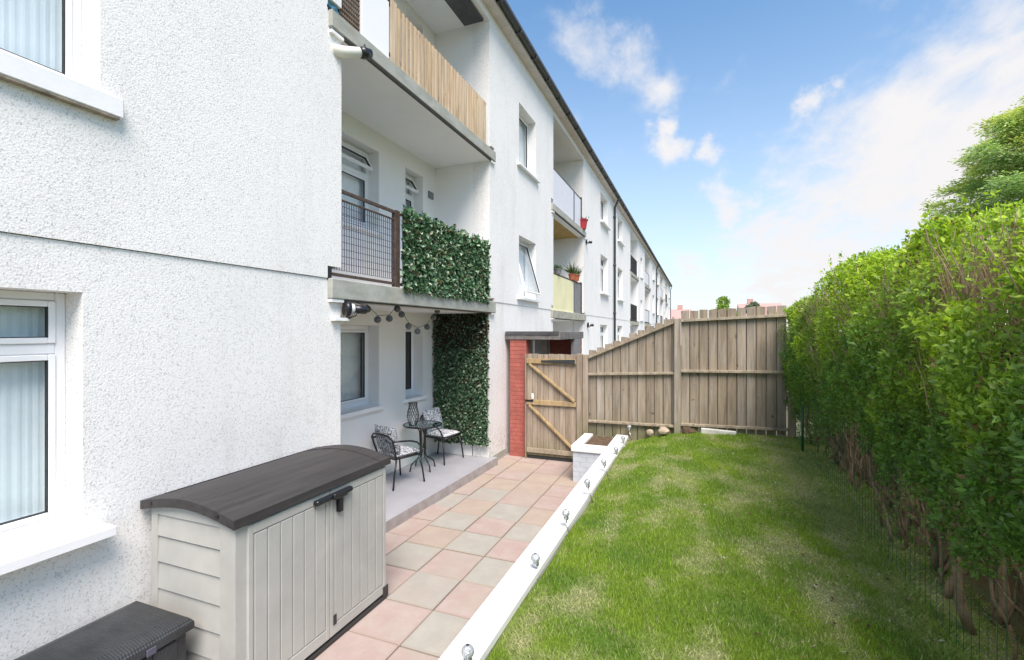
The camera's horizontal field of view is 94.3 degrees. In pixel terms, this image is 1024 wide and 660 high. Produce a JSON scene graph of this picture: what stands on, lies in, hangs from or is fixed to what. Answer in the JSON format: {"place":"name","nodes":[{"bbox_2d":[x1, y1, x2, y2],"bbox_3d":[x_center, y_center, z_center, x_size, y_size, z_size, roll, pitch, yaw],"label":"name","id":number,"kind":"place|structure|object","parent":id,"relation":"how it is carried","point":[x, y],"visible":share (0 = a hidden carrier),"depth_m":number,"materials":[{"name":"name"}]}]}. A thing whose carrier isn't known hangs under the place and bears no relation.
{"place":"outdoors","nodes":[
{"label":"outdoors","id":0,"kind":"place"},
{"bbox_2d":[328,0,338,13],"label":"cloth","id":1,"kind":"object","parent":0,"point":[334,7],"visible":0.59,"depth_m":4.68,"materials":[{"name":"blue fabric"}]},
{"bbox_2d":[315,452,578,659],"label":"patio","id":2,"kind":"structure","parent":0,"point":[452,558],"depth_m":4.86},
{"bbox_2d":[14,601,194,659],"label":"storage chest","id":3,"kind":"object","parent":2,"relation":"on","point":[136,630],"visible":1,"depth_m":2.63,"materials":[{"name":"grey plastic"}]},
{"bbox_2d":[140,445,390,659],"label":"storage shed","id":4,"kind":"structure","parent":2,"relation":"on","point":[283,558],"depth_m":3.10,"materials":[{"name":"beige plastic"}]},
{"bbox_2d":[247,490,329,659],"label":"door","id":5,"kind":"structure","parent":4,"relation":"in","point":[288,549],"depth_m":3.12,"materials":[{"name":"beige plastic"}]},
{"bbox_2d":[329,466,387,637],"bbox_3d":[-1.198,1.722,3.788,0.062,1.115,0.683,0,0,21],"label":"door","id":6,"kind":"structure","parent":4,"relation":"in","point":[358,518],"depth_m":3.75,"materials":[{"name":"beige plastic"}]},
{"bbox_2d":[571,433,612,481],"bbox_3d":[1.314,2.032,7.583,0.525,0.576,0.945,0,0,21],"label":"planter","id":7,"kind":"object","parent":2,"relation":"on","point":[587,449],"visible":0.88,"depth_m":7.22,"materials":[{"name":"grey paint"}]},
{"bbox_2d":[637,357,846,439],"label":"garden bank","id":8,"kind":"structure","parent":0,"point":[797,423],"depth_m":9.33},
{"bbox_2d":[919,95,1023,315],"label":"tree","id":9,"kind":"object","parent":8,"relation":"on","point":[1005,165],"visible":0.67,"depth_m":9.27,"materials":[{"name":"green plant"}]},
{"bbox_2d":[486,432,1023,659],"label":"lawn","id":10,"kind":"structure","parent":0,"point":[984,584],"depth_m":3.19,"materials":[{"name":"green plant"}]},
{"bbox_2d":[531,553,539,579],"bbox_3d":[0.182,1.758,3.480,0.068,0.256,0.067,-6,1,13],"label":"ball light","id":11,"kind":"object","parent":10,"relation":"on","point":[535,558],"visible":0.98,"depth_m":3.46,"materials":[{"name":"glass"}]},
{"bbox_2d":[562,509,569,534],"bbox_3d":[0.484,1.714,4.214,0.068,0.256,0.067,-4,-2,12],"label":"ball light","id":12,"kind":"object","parent":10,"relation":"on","point":[565,513],"visible":1,"depth_m":4.20,"materials":[{"name":"glass"}]},
{"bbox_2d":[584,479,592,502],"bbox_3d":[0.809,1.696,5.026,0.068,0.256,0.067,-8,-1,-1],"label":"ball light","id":13,"kind":"object","parent":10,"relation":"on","point":[587,482],"visible":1,"depth_m":5.01,"materials":[{"name":"glass"}]},
{"bbox_2d":[601,459,607,475],"bbox_3d":[1.152,1.714,5.889,0.068,0.256,0.067,-8,-2,4],"label":"ball light","id":14,"kind":"object","parent":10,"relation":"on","point":[603,461],"visible":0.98,"depth_m":5.87,"materials":[{"name":"glass"}]},
{"bbox_2d":[646,429,652,435],"bbox_3d":[2.237,1.642,7.699,0.119,0.101,0.113,0,0,21],"label":"stone","id":15,"kind":"object","parent":10,"relation":"on","point":[649,432],"visible":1,"depth_m":7.65,"materials":[{"name":"beige stone"}]},
{"bbox_2d":[658,427,669,433],"bbox_3d":[2.429,1.598,7.595,0.182,0.108,0.129,0,0,21],"label":"stone","id":16,"kind":"object","parent":10,"relation":"on","point":[663,430],"visible":1,"depth_m":7.55,"materials":[{"name":"beige stone"}]},
{"bbox_2d":[682,427,695,433],"bbox_3d":[2.781,1.576,7.471,0.218,0.122,0.110,0,0,21],"label":"stone","id":17,"kind":"object","parent":10,"relation":"on","point":[686,430],"visible":0.85,"depth_m":7.44,"materials":[{"name":"stone"}]},
{"bbox_2d":[701,428,735,434],"bbox_3d":[3.174,1.565,7.305,0.502,0.107,0.070,0,0,21],"label":"concrete block","id":18,"kind":"object","parent":10,"relation":"on","point":[711,431],"depth_m":7.29,"materials":[{"name":"white concrete"}]},
{"bbox_2d":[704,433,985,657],"bbox_3d":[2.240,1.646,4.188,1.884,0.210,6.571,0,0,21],"label":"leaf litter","id":19,"kind":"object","parent":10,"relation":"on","point":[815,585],"visible":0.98,"depth_m":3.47,"materials":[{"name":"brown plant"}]},
{"bbox_2d":[776,188,1023,659],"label":"privet hedge","id":20,"kind":"object","parent":10,"relation":"on","point":[922,372],"visible":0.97,"depth_m":2.73,"materials":[{"name":"green plant"}]},
{"bbox_2d":[795,385,1023,659],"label":"wire fence","id":21,"kind":"object","parent":10,"relation":"on","point":[801,416],"visible":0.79,"depth_m":3.18,"materials":[{"name":"green metal"}]},
{"bbox_2d":[507,0,1023,331],"label":"sky","id":22,"kind":"structure","parent":0,"point":[750,144],"materials":[{"name":"blue"}]},
{"label":"ground","id":23,"kind":"structure","parent":0,"visible":0},
{"bbox_2d":[0,0,671,659],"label":"apartment building","id":24,"kind":"structure","parent":23,"relation":"on","point":[202,202],"depth_m":3.73,"materials":[{"name":"white paint"}]},
{"bbox_2d":[0,289,116,575],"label":"window","id":25,"kind":"structure","parent":24,"relation":"in","point":[32,323],"depth_m":2.72,"materials":[{"name":"white plastic"}]},
{"bbox_2d":[0,0,123,118],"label":"window","id":26,"kind":"structure","parent":24,"relation":"in","point":[41,40],"depth_m":2.76,"materials":[{"name":"white plastic"}]},
{"bbox_2d":[333,44,372,59],"bbox_3d":[-1.609,-2.903,4.799,0.218,0.398,0.443,0,0,33],"label":"security camera","id":27,"kind":"object","parent":24,"relation":"attached to","point":[361,52],"visible":0.97,"depth_m":4.73,"materials":[{"name":"white plastic"}]},
{"bbox_2d":[342,301,367,318],"bbox_3d":[-1.593,-0.209,4.836,0.240,0.180,0.152,0,0,-40],"label":"security camera","id":28,"kind":"object","parent":24,"relation":"attached to","point":[349,308],"visible":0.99,"depth_m":4.78,"materials":[{"name":"black plastic"}]},
{"bbox_2d":[341,139,382,236],"bbox_3d":[-2.295,-2.030,6.463,0.322,1.260,1.370,0,0,21],"label":"window","id":29,"kind":"structure","parent":24,"relation":"in","point":[355,164],"depth_m":6.85,"materials":[{"name":"white plastic"}]},
{"bbox_2d":[341,325,383,419],"bbox_3d":[-2.327,0.540,6.476,0.392,1.240,1.370,0,0,21],"label":"window","id":30,"kind":"structure","parent":24,"relation":"in","point":[351,400],"depth_m":6.91,"materials":[{"name":"white plastic"}]},
{"bbox_2d":[371,424,424,490],"bbox_3d":[-1.644,1.747,6.768,0.575,0.850,0.594,0,0,37],"label":"garden chair","id":31,"kind":"object","parent":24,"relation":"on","point":[388,441],"visible":0.94,"depth_m":6.59,"materials":[{"name":"black metal"}]},
{"bbox_2d":[356,302,439,333],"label":"string lights","id":32,"kind":"object","parent":24,"relation":"hanging from","point":[389,318],"visible":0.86,"depth_m":5.96,"materials":[{"name":"black metal"}]},
{"bbox_2d":[405,173,418,210],"bbox_3d":[-1.760,-2.050,7.935,0.240,1.220,0.520,0,0,21],"label":"window","id":33,"kind":"structure","parent":24,"relation":"in","point":[410,187],"depth_m":8.09,"materials":[{"name":"white plastic"}]},
{"bbox_2d":[403,326,426,403],"bbox_3d":[-1.707,0.540,7.914,0.290,1.240,0.640,0,0,21],"label":"window","id":34,"kind":"structure","parent":24,"relation":"in","point":[409,333],"depth_m":8.04,"materials":[{"name":"white plastic"}]},
{"bbox_2d":[403,420,441,471],"bbox_3d":[-1.401,1.815,7.449,0.614,0.715,0.614,0,0,21],"label":"bistro table","id":35,"kind":"object","parent":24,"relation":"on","point":[425,422],"visible":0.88,"depth_m":7.47,"materials":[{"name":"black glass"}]},
{"bbox_2d":[407,402,418,425],"bbox_3d":[-1.538,1.287,7.374,0.192,0.350,0.192,0,0,21],"label":"lantern","id":36,"kind":"object","parent":35,"relation":"on","point":[412,421],"visible":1,"depth_m":7.35,"materials":[{"name":"black metal"}]},
{"bbox_2d":[419,407,463,464],"bbox_3d":[-1.208,1.747,8.033,0.594,0.850,0.575,0,0,29],"label":"garden chair","id":37,"kind":"object","parent":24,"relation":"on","point":[440,432],"visible":0.85,"depth_m":7.97,"materials":[{"name":"black metal"}]},
{"bbox_2d":[399,205,491,304],"bbox_3d":[-0.829,-0.984,6.796,0.142,1.123,2.582,0,0,21],"label":"ivy screen","id":38,"kind":"object","parent":24,"relation":"attached to","point":[440,259],"visible":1,"depth_m":6.46,"materials":[{"name":"green plant"}]},
{"bbox_2d":[432,313,490,447],"bbox_3d":[-0.900,0.823,8.223,1.161,2.319,0.153,0,0,21],"label":"ivy screen","id":39,"kind":"object","parent":24,"relation":"attached to","point":[461,368],"visible":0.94,"depth_m":8.19,"materials":[{"name":"green plant"}]},
{"bbox_2d":[517,115,539,183],"bbox_3d":[0.238,-3.925,9.980,0.342,1.310,1.290,0,0,21],"label":"window","id":40,"kind":"structure","parent":24,"relation":"in","point":[522,123],"depth_m":10.36,"materials":[{"name":"white plastic"}]},
{"bbox_2d":[517,240,540,302],"bbox_3d":[0.269,-1.275,9.968,0.409,1.310,1.290,0,0,21],"label":"window","id":41,"kind":"structure","parent":24,"relation":"in","point":[523,286],"depth_m":10.35,"materials":[{"name":"white plastic"}]},
{"bbox_2d":[553,264,562,273],"bbox_3d":[1.176,-1.590,12.155,0.259,0.280,0.274,0,0,-8],"label":"flower pot","id":42,"kind":"object","parent":24,"relation":"on","point":[557,269],"visible":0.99,"depth_m":12.11,"materials":[{"name":"grey ceramic"}]},
{"bbox_2d":[563,260,582,279],"bbox_3d":[1.702,-1.755,13.541,0.607,0.610,0.750,0,0,-21],"label":"flower pot","id":43,"kind":"object","parent":24,"relation":"on","point":[571,274],"visible":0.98,"depth_m":13.46,"materials":[{"name":"ceramic"}]},
{"bbox_2d":[572,267,582,281],"bbox_3d":[1.836,-1.706,13.914,0.472,0.512,0.650,0,0,-18],"label":"flower pot","id":44,"kind":"object","parent":24,"relation":"on","point":[577,276],"visible":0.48,"depth_m":13.80,"materials":[{"name":"ceramic"}]},
{"bbox_2d":[580,216,588,229],"bbox_3d":[2.153,-3.328,14.561,0.370,0.416,0.363,0,0,-12],"label":"flower pot","id":45,"kind":"object","parent":24,"relation":"on","point":[583,222],"visible":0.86,"depth_m":14.45,"materials":[{"name":"red plastic"}]},
{"bbox_2d":[600,325,602,346],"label":"window","id":46,"kind":"structure","parent":24,"relation":"in","point":[601,326],"depth_m":18.66,"materials":[{"name":"white plastic"}]},
{"bbox_2d":[600,258,610,296],"bbox_3d":[3.429,-2.095,18.026,0.392,1.490,1.640,0,0,21],"label":"window","id":47,"kind":"structure","parent":24,"relation":"in","point":[603,293],"depth_m":18.66,"materials":[{"name":"white plastic"}]},
{"bbox_2d":[600,200,610,230],"bbox_3d":[3.429,-4.540,18.026,0.392,1.160,1.640,0,0,21],"label":"window","id":48,"kind":"structure","parent":24,"relation":"in","point":[602,221],"depth_m":18.41,"materials":[{"name":"white plastic"}]},
{"bbox_2d":[617,326,618,340],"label":"window","id":49,"kind":"structure","parent":24,"relation":"in","point":[617,326],"depth_m":22.18,"materials":[{"name":"white plastic"}]},
{"bbox_2d":[617,271,625,301],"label":"window","id":50,"kind":"structure","parent":24,"relation":"in","point":[618,299],"depth_m":22.32,"materials":[{"name":"white plastic"}]},
{"bbox_2d":[617,223,625,246],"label":"window","id":51,"kind":"structure","parent":24,"relation":"in","point":[623,245],"depth_m":22.03,"materials":[{"name":"white plastic"}]},
{"bbox_2d":[438,435,628,659],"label":"retaining wall","id":52,"kind":"structure","parent":23,"relation":"on","point":[482,630],"depth_m":3.40,"materials":[{"name":"white paint"}]},
{"bbox_2d":[461,643,473,659],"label":"ball light","id":53,"kind":"object","parent":52,"relation":"on","point":[467,651],"visible":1,"depth_m":2.41,"materials":[{"name":"clear glass"}]},
{"bbox_2d":[671,305,691,320],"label":"distant house","id":54,"kind":"structure","parent":23,"relation":"on","point":[675,313],"depth_m":78.22,"materials":[{"name":"pink brick"}]},
{"bbox_2d":[577,305,795,440],"bbox_3d":[2.662,0.960,7.634,3.299,2.681,0.127,0,0,21],"label":"timber fence","id":55,"kind":"object","parent":23,"relation":"on","point":[697,371],"visible":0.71,"depth_m":7.56,"materials":[{"name":"brown wood"}]},
{"bbox_2d":[525,354,576,461],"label":"garden gate","id":56,"kind":"structure","parent":55,"relation":"attached to","point":[551,399],"depth_m":8.40,"materials":[{"name":"brown wood"}]},
{"bbox_2d":[715,296,736,317],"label":"leafy tree","id":57,"kind":"object","parent":23,"relation":"on","point":[721,304],"visible":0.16,"depth_m":43.72,"materials":[{"name":"green plant"}]},
{"bbox_2d":[744,301,759,313],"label":"leafy tree","id":58,"kind":"object","parent":23,"relation":"on","point":[753,304],"visible":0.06,"depth_m":55.26,"materials":[{"name":"green plant"}]},
{"bbox_2d":[736,299,781,315],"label":"distant house","id":59,"kind":"structure","parent":23,"relation":"on","point":[761,304],"depth_m":70.29,"materials":[{"name":"pink brick"}]},
{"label":"path","id":60,"kind":"structure","parent":0,"visible":0},
{"bbox_2d":[505,331,582,456],"bbox_3d":[0.693,1.155,9.428,1.050,2.290,1.845,0,0,21],"label":"porch","id":61,"kind":"object","parent":60,"relation":"on","point":[556,342],"visible":0.5,"depth_m":8.72,"materials":[{"name":"red brick"}]},
{"bbox_2d":[525,354,526,457],"bbox_3d":[0.257,1.360,8.592,0.025,1.880,0.060,0,0,21],"label":"gate stop","id":62,"kind":"object","parent":61,"relation":"attached to","point":[525,406],"visible":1,"depth_m":8.57,"materials":[{"name":"brown wood"}]}
]}

